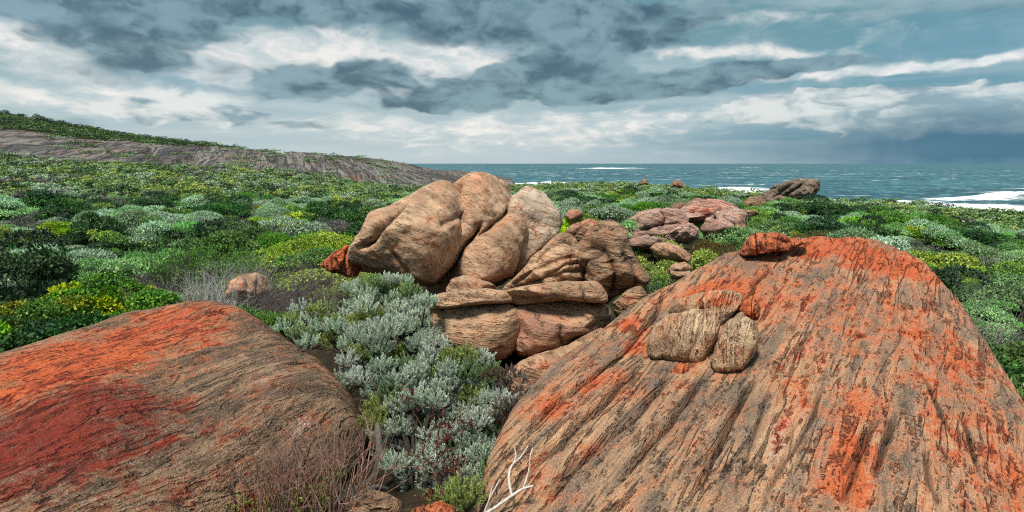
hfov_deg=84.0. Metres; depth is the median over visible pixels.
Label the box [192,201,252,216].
dark bush
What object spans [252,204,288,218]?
silver bush
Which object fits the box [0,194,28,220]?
silver bush
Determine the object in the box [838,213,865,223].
silver bush
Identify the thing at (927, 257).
yellow green bush
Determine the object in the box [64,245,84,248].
silver bush
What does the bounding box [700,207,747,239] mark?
boulder
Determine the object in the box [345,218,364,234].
dark bush
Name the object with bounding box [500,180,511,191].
stone
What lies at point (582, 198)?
dark bush
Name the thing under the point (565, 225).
yellow green bush
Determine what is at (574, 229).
rock
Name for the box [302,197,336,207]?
silver bush
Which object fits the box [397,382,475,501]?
red herb
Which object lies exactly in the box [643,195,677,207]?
silver bush
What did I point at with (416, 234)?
boulder
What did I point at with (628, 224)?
sage bush
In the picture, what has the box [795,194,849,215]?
dark bush
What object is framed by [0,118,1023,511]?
ground
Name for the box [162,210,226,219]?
silver bush
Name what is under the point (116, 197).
grey bush
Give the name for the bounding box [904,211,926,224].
sage bush
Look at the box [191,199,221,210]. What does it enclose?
dark bush
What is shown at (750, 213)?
rock slab
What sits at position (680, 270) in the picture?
rock
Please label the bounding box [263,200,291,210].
silver bush
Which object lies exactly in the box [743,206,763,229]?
green bush
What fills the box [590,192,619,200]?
green bush
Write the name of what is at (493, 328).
boulder
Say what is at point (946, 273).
dark bush
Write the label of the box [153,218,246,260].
dark bush
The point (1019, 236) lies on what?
sage bush
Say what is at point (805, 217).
silver bush
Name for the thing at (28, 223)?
grey bush
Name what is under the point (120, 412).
boulder
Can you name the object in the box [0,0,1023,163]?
sky
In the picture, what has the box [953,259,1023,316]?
green bush
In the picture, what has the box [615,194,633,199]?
yellow green bush
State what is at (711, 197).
dark bush
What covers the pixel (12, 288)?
dark bush
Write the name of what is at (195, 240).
green bush
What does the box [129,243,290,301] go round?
twigs
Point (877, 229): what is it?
dark bush
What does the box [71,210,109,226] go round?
silver bush
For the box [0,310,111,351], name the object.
leafy bush
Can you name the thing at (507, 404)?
dry shrub
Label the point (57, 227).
yellow green bush
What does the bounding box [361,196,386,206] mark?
silver bush
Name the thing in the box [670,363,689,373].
stone
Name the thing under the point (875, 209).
green bush
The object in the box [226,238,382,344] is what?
twig shrub
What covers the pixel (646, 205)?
green bush
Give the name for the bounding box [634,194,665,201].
silver bush
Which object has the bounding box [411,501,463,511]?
rock
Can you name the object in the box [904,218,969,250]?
silver bush
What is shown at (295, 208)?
green bush
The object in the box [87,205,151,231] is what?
silver bush
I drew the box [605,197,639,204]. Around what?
sage bush
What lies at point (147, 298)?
leafy bush
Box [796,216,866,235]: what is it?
dark bush
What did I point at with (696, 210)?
boulder
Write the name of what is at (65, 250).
dark bush
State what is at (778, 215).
dark bush
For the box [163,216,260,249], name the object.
dark bush
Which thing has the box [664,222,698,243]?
boulder
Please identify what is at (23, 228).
silver bush
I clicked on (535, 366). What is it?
rock
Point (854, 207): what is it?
dark bush
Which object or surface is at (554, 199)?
sage bush
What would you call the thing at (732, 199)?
silver bush
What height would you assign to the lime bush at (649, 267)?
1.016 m
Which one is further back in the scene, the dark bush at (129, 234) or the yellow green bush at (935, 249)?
the yellow green bush at (935, 249)
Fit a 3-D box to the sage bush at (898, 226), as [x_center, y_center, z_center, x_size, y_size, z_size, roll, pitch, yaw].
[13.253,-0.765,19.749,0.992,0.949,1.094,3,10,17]
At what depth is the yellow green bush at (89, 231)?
14.99 m
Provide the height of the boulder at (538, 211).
1.086 m
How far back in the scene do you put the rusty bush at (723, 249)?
10.31 m
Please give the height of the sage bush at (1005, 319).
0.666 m
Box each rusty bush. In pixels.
[689,239,737,258]
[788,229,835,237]
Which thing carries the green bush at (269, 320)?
on the ground
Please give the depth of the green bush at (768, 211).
18.35 m
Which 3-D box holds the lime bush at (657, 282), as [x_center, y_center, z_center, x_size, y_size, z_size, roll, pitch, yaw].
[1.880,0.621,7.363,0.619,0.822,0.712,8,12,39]
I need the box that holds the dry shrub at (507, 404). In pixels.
[479,363,530,424]
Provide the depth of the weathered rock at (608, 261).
5.50 m
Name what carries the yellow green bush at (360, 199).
on the ground
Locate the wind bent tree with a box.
[32,113,45,120]
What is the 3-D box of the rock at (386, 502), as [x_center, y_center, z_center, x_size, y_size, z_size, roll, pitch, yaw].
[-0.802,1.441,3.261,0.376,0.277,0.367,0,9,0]
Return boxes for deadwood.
[337,423,387,502]
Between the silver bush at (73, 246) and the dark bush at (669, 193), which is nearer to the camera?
the silver bush at (73, 246)
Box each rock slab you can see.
[428,288,512,309]
[505,281,607,304]
[629,234,666,248]
[745,209,758,216]
[880,258,902,267]
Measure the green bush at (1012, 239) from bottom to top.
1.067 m
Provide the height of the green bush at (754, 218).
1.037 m
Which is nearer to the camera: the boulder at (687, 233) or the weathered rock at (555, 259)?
the weathered rock at (555, 259)
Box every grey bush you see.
[1,216,53,228]
[21,205,74,225]
[101,195,128,205]
[123,263,210,291]
[303,217,352,234]
[900,238,944,262]
[975,255,1023,288]
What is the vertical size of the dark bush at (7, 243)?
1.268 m
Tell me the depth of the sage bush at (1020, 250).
15.58 m
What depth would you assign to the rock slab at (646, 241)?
9.86 m
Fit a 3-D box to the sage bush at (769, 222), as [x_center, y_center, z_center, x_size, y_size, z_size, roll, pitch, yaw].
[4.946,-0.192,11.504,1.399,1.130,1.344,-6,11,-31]
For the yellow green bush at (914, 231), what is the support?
on the ground
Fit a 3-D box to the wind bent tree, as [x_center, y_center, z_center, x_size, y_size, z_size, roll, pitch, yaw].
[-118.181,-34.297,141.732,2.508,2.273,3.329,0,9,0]
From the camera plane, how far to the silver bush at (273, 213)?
18.59 m
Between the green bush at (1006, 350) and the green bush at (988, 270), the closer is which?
the green bush at (1006, 350)
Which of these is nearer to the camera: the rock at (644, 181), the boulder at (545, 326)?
the boulder at (545, 326)
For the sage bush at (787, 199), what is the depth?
27.53 m
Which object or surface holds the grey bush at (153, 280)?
on the ground
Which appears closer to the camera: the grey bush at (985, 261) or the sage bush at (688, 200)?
the grey bush at (985, 261)
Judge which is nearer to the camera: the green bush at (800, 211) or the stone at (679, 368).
the stone at (679, 368)
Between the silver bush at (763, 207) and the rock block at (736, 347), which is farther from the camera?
the silver bush at (763, 207)
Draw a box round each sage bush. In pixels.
[0,200,63,223]
[44,255,135,296]
[102,250,185,285]
[106,194,128,204]
[122,199,160,211]
[133,246,218,286]
[137,213,175,234]
[144,219,209,246]
[168,236,196,246]
[250,207,276,214]
[386,194,408,203]
[549,195,576,206]
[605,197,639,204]
[618,219,642,252]
[687,194,714,201]
[703,224,754,250]
[730,218,793,241]
[750,205,796,213]
[766,197,798,208]
[833,221,881,238]
[849,211,871,221]
[881,221,912,235]
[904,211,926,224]
[951,283,977,303]
[957,226,1017,238]
[958,239,1020,261]
[961,299,1023,329]
[967,271,1023,325]
[970,314,1020,342]
[977,325,1016,353]
[982,224,1013,230]
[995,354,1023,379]
[997,241,1023,264]
[1001,230,1023,239]
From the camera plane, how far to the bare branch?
2.87 m
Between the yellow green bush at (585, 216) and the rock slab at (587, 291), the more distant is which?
the yellow green bush at (585, 216)
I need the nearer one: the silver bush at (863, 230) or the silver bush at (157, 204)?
the silver bush at (863, 230)
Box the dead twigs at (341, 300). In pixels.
[319,256,377,364]
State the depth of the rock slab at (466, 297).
4.83 m
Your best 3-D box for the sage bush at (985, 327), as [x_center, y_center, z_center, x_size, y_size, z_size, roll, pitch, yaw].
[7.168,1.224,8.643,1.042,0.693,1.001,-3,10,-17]
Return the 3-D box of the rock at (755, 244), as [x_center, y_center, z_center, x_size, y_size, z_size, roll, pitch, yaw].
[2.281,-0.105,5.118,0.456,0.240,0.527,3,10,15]
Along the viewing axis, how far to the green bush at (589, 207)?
15.42 m
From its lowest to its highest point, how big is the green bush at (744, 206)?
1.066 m
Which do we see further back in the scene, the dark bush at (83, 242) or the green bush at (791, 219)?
the green bush at (791, 219)
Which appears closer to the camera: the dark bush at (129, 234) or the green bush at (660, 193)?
the dark bush at (129, 234)
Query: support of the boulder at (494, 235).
on the rock slab at (466, 297)
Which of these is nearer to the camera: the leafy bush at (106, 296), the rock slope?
the leafy bush at (106, 296)
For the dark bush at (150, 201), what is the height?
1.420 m
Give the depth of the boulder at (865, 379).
3.25 m
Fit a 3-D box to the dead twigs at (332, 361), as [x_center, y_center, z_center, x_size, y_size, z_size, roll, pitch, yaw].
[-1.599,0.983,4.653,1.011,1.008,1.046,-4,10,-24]
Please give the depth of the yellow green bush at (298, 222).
18.02 m
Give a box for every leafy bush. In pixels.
[0,294,97,332]
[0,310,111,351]
[1,272,214,329]
[107,287,181,316]
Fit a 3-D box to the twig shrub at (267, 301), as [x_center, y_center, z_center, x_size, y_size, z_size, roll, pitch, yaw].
[-2.446,0.426,6.451,1.942,1.377,1.735,0,9,0]
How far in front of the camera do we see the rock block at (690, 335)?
3.79 m
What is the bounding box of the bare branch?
[484,446,532,511]
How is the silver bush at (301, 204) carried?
on the ground
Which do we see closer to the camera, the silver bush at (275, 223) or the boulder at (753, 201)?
the silver bush at (275, 223)
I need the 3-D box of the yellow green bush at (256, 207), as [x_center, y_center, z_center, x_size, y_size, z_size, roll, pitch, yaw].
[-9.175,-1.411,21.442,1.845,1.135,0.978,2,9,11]
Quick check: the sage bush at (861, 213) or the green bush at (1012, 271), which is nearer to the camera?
the green bush at (1012, 271)
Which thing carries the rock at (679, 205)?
on the boulder at (696, 210)
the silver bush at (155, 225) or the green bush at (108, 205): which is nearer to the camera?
the silver bush at (155, 225)
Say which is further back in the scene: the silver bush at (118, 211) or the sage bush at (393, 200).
the sage bush at (393, 200)
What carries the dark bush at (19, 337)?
on the ground
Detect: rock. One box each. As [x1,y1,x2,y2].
[225,272,272,300]
[320,245,359,277]
[340,488,403,511]
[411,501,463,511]
[446,275,497,291]
[502,233,584,290]
[504,328,601,398]
[564,209,583,222]
[565,218,597,236]
[574,226,591,241]
[577,219,648,303]
[613,286,647,317]
[640,178,648,184]
[650,242,691,262]
[667,262,692,279]
[670,180,682,187]
[670,202,687,208]
[738,232,791,255]
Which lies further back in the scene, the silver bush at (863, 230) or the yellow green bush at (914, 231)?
the yellow green bush at (914, 231)
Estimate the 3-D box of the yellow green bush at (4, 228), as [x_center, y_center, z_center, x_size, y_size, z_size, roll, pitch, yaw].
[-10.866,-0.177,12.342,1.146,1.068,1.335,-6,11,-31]
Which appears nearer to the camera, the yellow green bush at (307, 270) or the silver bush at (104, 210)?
the yellow green bush at (307, 270)
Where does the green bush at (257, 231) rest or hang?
on the ground
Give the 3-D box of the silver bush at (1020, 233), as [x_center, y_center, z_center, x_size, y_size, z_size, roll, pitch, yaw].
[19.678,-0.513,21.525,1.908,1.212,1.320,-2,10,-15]
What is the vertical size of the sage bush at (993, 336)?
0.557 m
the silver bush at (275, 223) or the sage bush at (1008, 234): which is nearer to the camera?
the silver bush at (275, 223)
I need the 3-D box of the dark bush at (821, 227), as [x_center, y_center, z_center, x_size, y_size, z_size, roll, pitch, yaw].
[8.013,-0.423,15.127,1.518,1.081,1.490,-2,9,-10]
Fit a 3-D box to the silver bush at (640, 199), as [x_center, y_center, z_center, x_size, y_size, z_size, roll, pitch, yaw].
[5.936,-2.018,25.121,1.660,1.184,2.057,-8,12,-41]
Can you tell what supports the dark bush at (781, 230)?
on the ground
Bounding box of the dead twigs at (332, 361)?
[288,320,356,399]
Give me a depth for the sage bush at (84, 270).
8.65 m
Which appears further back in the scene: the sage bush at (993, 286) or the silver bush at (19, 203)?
the silver bush at (19, 203)
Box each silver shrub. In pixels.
[270,296,349,355]
[320,270,439,354]
[333,309,521,511]
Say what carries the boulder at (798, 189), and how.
on the ground
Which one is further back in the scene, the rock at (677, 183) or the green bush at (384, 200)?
the rock at (677, 183)
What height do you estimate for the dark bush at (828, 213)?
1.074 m
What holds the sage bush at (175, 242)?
on the ground
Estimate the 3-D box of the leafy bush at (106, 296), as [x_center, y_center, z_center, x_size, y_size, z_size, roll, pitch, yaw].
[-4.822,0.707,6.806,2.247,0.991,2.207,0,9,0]
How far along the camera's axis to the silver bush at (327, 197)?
29.30 m
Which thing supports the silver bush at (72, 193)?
on the ground
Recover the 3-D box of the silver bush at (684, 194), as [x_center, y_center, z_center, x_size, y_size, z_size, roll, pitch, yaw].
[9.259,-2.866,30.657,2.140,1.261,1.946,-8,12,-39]
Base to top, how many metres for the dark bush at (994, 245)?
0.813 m
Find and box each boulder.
[0,300,367,511]
[347,180,463,285]
[426,172,528,294]
[428,303,520,363]
[476,236,1023,511]
[506,186,562,278]
[514,301,610,357]
[627,207,688,238]
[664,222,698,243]
[680,198,737,222]
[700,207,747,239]
[743,196,766,206]
[759,178,819,201]
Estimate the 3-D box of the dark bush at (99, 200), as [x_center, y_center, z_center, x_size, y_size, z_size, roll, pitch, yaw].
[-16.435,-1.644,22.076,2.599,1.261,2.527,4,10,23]
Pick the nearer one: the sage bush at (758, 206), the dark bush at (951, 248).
the dark bush at (951, 248)
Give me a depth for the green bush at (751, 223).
15.27 m
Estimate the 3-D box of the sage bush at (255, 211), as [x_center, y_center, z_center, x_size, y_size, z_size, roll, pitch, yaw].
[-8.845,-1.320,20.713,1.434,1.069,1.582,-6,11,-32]
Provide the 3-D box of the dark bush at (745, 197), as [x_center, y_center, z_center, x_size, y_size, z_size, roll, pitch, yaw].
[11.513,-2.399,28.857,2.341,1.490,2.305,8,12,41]
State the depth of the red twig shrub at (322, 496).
3.12 m
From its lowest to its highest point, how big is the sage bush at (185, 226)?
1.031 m
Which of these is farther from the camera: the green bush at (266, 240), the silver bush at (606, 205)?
the silver bush at (606, 205)
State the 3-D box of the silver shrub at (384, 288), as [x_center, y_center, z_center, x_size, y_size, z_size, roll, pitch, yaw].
[-1.098,0.556,5.038,1.010,0.814,0.890,0,9,0]
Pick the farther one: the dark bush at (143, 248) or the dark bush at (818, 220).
the dark bush at (818, 220)
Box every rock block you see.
[647,309,719,362]
[668,289,742,325]
[710,312,760,372]
[738,295,760,318]
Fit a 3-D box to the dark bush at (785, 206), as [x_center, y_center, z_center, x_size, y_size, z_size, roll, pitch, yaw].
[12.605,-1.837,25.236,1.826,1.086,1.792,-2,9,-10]
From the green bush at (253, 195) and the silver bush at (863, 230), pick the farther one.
the green bush at (253, 195)
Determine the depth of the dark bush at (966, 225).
19.66 m
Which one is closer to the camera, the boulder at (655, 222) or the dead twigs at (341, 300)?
the dead twigs at (341, 300)
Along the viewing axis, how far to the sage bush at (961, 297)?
10.54 m
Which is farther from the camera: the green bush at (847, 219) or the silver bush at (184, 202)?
the silver bush at (184, 202)
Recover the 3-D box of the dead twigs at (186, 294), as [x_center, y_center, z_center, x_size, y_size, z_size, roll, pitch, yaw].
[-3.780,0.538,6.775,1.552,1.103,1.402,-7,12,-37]
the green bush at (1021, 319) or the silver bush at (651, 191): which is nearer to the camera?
the green bush at (1021, 319)
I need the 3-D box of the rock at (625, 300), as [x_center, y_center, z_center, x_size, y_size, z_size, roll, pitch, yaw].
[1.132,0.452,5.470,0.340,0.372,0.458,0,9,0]
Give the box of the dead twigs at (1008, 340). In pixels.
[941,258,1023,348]
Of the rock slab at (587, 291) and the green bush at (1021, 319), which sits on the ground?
the green bush at (1021, 319)
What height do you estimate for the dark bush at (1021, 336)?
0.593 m
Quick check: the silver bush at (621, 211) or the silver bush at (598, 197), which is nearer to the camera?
the silver bush at (621, 211)
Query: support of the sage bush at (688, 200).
on the ground
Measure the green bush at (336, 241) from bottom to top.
1.002 m
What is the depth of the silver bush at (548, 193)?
30.97 m
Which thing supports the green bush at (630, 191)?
on the ground
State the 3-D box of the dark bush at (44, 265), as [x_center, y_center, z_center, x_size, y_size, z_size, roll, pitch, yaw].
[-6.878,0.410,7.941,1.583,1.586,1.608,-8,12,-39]
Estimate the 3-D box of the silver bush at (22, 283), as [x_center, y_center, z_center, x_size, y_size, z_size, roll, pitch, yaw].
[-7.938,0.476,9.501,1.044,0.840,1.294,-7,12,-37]
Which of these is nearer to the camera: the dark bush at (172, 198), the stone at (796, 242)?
the stone at (796, 242)
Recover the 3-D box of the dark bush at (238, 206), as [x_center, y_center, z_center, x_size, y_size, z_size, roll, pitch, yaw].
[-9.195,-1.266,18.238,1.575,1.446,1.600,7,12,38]
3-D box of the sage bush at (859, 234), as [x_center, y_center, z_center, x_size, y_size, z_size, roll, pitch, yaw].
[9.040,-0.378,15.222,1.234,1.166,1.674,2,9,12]
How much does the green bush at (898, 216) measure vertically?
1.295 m
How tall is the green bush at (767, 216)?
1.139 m
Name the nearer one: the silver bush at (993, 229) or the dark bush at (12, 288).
the dark bush at (12, 288)
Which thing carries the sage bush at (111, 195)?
on the ground
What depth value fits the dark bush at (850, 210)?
24.50 m
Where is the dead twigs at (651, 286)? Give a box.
[609,258,676,322]
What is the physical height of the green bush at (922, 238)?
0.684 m
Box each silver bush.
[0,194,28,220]
[0,199,28,220]
[0,243,117,296]
[0,274,35,289]
[1,213,28,224]
[13,227,46,241]
[36,215,75,223]
[59,191,80,198]
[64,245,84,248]
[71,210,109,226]
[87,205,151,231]
[94,205,155,225]
[105,209,175,232]
[106,220,172,246]
[124,226,164,235]
[128,195,169,209]
[144,205,179,215]
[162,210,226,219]
[162,211,217,226]
[176,194,209,208]
[235,200,269,205]
[246,213,281,218]
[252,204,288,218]
[252,215,297,239]
[261,197,292,208]
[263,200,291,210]
[265,212,290,223]
[280,219,331,240]
[286,195,310,208]
[286,201,306,209]
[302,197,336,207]
[303,195,333,207]
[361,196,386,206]
[544,190,565,196]
[558,197,586,208]
[558,205,586,212]
[559,209,570,224]
[582,199,601,209]
[586,194,606,201]
[587,205,638,223]
[603,203,628,210]
[612,199,635,204]
[634,188,667,195]
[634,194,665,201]
[637,197,650,201]
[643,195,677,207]
[663,192,693,201]
[720,195,743,204]
[742,206,781,213]
[786,213,823,224]
[825,226,913,255]
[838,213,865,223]
[894,235,919,242]
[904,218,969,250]
[969,223,1005,241]
[1010,229,1023,239]
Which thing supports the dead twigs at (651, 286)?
on the ground
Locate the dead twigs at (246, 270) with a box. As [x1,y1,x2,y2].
[178,246,306,306]
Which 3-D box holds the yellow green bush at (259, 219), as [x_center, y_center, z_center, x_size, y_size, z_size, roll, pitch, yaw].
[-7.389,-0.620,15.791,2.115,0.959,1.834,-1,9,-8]
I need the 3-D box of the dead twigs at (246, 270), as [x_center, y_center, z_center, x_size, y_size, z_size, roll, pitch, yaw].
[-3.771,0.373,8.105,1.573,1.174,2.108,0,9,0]
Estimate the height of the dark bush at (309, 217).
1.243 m
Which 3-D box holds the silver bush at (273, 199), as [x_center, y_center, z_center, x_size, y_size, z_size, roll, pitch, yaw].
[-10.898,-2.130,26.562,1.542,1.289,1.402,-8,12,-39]
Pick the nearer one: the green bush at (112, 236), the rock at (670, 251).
the rock at (670, 251)
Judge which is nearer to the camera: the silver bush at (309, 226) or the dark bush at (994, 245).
the silver bush at (309, 226)
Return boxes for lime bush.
[634,235,683,264]
[636,255,674,292]
[646,273,669,293]
[656,248,717,283]
[772,226,798,236]
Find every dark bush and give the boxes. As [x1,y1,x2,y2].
[0,227,79,302]
[0,239,15,250]
[0,286,26,298]
[0,328,37,351]
[11,238,76,262]
[12,295,50,309]
[14,189,84,210]
[22,197,100,224]
[58,198,123,213]
[58,211,126,247]
[63,236,98,245]
[78,245,178,266]
[83,241,136,261]
[86,233,140,242]
[122,191,177,209]
[145,190,178,205]
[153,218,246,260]
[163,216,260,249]
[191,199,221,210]
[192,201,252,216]
[200,194,254,219]
[298,210,333,225]
[299,194,321,199]
[300,200,365,230]
[327,200,364,208]
[340,203,358,224]
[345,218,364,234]
[556,189,596,203]
[596,198,619,205]
[616,186,644,194]
[656,191,678,200]
[691,195,741,226]
[730,195,755,203]
[768,212,796,225]
[771,202,819,215]
[773,228,790,237]
[793,223,850,232]
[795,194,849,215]
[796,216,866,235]
[816,209,843,223]
[826,204,871,214]
[845,209,860,216]
[845,214,890,237]
[887,221,915,236]
[901,242,928,250]
[925,241,996,256]
[926,263,990,291]
[940,221,991,243]
[950,282,1021,309]
[959,241,1014,259]
[962,229,1007,244]
[996,332,1023,358]
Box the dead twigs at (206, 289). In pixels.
[164,249,289,313]
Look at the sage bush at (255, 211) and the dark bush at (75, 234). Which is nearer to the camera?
the dark bush at (75, 234)
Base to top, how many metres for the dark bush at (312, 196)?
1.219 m
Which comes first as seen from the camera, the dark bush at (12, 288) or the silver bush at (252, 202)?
the dark bush at (12, 288)
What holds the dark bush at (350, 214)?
on the ground
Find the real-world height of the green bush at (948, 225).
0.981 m
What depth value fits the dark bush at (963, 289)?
10.49 m
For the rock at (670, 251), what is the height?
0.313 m
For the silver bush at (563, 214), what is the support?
on the ground
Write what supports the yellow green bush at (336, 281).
on the ground
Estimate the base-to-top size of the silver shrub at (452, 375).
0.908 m
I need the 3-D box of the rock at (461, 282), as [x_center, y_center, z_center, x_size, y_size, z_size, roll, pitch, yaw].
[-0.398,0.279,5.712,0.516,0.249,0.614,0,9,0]
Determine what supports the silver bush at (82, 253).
on the ground
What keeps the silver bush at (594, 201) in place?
on the ground
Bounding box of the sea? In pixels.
[412,164,1023,210]
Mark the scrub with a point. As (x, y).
(107, 178)
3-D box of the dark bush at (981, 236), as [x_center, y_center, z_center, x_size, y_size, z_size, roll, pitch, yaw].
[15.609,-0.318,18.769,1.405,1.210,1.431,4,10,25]
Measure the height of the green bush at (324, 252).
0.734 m
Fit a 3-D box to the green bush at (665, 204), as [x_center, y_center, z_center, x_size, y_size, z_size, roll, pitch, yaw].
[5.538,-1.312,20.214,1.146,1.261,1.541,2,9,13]
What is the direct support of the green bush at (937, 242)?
on the ground
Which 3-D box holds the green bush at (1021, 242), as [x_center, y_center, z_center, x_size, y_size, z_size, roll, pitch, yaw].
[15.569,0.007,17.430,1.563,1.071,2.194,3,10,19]
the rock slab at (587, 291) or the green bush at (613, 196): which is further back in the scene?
the green bush at (613, 196)
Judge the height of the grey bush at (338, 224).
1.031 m
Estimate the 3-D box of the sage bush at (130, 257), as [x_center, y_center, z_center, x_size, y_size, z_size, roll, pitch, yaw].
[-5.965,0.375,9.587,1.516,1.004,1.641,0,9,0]
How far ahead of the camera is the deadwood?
3.45 m
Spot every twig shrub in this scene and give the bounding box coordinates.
[106,222,238,298]
[165,388,435,511]
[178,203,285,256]
[207,240,380,341]
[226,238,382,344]
[831,216,899,244]
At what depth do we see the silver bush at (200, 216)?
14.95 m
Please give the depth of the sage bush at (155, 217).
14.80 m
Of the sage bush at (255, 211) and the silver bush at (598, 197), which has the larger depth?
the silver bush at (598, 197)
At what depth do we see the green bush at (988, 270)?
12.03 m
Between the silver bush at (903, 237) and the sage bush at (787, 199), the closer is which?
the silver bush at (903, 237)
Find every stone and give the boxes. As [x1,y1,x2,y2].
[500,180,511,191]
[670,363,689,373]
[791,238,807,247]
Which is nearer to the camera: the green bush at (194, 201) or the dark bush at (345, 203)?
the dark bush at (345, 203)
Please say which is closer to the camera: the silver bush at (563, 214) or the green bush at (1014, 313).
the green bush at (1014, 313)
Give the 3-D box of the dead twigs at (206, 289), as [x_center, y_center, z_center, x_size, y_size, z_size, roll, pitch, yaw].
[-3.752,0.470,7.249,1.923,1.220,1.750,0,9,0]
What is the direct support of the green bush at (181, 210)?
on the ground
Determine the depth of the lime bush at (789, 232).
14.49 m
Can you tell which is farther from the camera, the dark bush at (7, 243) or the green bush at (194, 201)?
the green bush at (194, 201)
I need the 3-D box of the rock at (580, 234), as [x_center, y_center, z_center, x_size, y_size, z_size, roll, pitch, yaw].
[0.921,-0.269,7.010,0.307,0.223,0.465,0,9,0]
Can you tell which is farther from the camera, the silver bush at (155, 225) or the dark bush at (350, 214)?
the dark bush at (350, 214)
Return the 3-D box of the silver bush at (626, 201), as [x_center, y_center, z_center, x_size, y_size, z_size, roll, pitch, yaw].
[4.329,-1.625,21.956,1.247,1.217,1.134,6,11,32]
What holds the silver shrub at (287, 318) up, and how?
on the ground
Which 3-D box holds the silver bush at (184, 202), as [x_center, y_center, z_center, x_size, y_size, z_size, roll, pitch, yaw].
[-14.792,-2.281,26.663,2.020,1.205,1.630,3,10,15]
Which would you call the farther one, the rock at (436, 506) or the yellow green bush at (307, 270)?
the yellow green bush at (307, 270)
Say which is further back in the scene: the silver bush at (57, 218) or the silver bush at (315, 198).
the silver bush at (315, 198)
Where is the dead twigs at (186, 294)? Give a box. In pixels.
[114,263,260,308]
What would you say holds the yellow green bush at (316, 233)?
on the ground
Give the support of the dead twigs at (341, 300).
on the ground
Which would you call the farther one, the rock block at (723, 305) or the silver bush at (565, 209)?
the silver bush at (565, 209)
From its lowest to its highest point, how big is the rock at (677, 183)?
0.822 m
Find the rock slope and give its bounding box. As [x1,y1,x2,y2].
[0,128,516,187]
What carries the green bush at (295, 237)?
on the ground
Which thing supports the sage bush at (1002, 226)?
on the ground
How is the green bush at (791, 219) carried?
on the ground
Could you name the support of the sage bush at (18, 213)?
on the ground
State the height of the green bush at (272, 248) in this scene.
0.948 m
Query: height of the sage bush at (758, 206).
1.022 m
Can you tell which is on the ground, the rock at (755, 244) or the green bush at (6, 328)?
the green bush at (6, 328)
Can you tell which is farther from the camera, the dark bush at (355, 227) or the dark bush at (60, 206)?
the dark bush at (60, 206)
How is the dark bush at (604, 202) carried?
on the ground
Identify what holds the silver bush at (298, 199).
on the ground
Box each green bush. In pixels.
[0,224,42,251]
[0,318,17,352]
[4,220,80,243]
[69,202,115,221]
[71,229,98,239]
[89,230,145,251]
[147,198,196,204]
[156,207,193,218]
[187,236,262,283]
[189,229,258,270]
[211,220,302,246]
[224,191,275,200]
[230,241,314,286]
[237,304,305,339]
[244,216,283,230]
[249,231,291,255]
[252,232,354,284]
[253,204,289,211]
[272,246,340,287]
[277,268,378,292]
[279,211,317,228]
[281,204,304,211]
[281,228,350,245]
[287,217,307,230]
[292,230,358,241]
[308,276,417,306]
[327,196,348,206]
[349,198,370,205]
[352,205,383,222]
[382,197,393,205]
[559,218,583,232]
[574,212,600,222]
[582,204,624,220]
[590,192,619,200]
[602,203,632,209]
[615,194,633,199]
[618,200,662,219]
[619,188,636,194]
[631,191,662,196]
[656,202,670,207]
[738,204,772,208]
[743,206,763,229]
[747,216,756,227]
[750,216,774,229]
[751,213,793,230]
[757,208,779,215]
[761,215,801,231]
[779,201,838,213]
[837,216,901,245]
[859,205,890,214]
[873,210,961,241]
[900,224,942,245]
[909,231,951,242]
[909,249,987,282]
[922,237,960,251]
[927,263,957,291]
[928,245,954,250]
[931,250,1013,282]
[937,222,962,227]
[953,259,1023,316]
[958,234,1019,243]
[967,296,1023,318]
[987,340,1023,400]
[1001,318,1023,331]
[1005,240,1023,250]
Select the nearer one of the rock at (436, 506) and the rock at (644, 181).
the rock at (436, 506)
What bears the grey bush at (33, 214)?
on the ground
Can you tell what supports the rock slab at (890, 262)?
on the boulder at (865, 379)
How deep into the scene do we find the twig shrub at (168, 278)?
7.89 m
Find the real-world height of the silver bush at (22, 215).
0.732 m
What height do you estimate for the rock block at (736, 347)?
0.441 m
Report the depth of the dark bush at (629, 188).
31.55 m
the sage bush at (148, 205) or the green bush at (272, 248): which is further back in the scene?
the sage bush at (148, 205)
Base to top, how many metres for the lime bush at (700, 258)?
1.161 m
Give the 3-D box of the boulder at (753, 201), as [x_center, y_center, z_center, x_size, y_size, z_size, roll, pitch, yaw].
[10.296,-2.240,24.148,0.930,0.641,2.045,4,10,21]
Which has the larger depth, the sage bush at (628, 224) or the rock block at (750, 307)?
the sage bush at (628, 224)
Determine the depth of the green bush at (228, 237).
10.56 m
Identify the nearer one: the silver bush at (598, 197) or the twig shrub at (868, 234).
the twig shrub at (868, 234)
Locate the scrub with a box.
[0,111,1023,238]
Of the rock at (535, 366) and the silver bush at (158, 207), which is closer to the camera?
the rock at (535, 366)
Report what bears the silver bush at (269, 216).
on the ground
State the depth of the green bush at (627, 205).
20.50 m
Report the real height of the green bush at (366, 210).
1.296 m
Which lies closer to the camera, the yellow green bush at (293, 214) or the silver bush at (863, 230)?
the silver bush at (863, 230)
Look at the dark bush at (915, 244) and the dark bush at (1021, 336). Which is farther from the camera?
the dark bush at (915, 244)
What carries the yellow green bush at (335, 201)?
on the ground
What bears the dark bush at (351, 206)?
on the ground
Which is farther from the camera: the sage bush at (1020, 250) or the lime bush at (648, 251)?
the sage bush at (1020, 250)
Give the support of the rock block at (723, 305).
on the boulder at (865, 379)
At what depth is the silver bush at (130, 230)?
14.38 m
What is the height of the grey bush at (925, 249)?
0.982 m

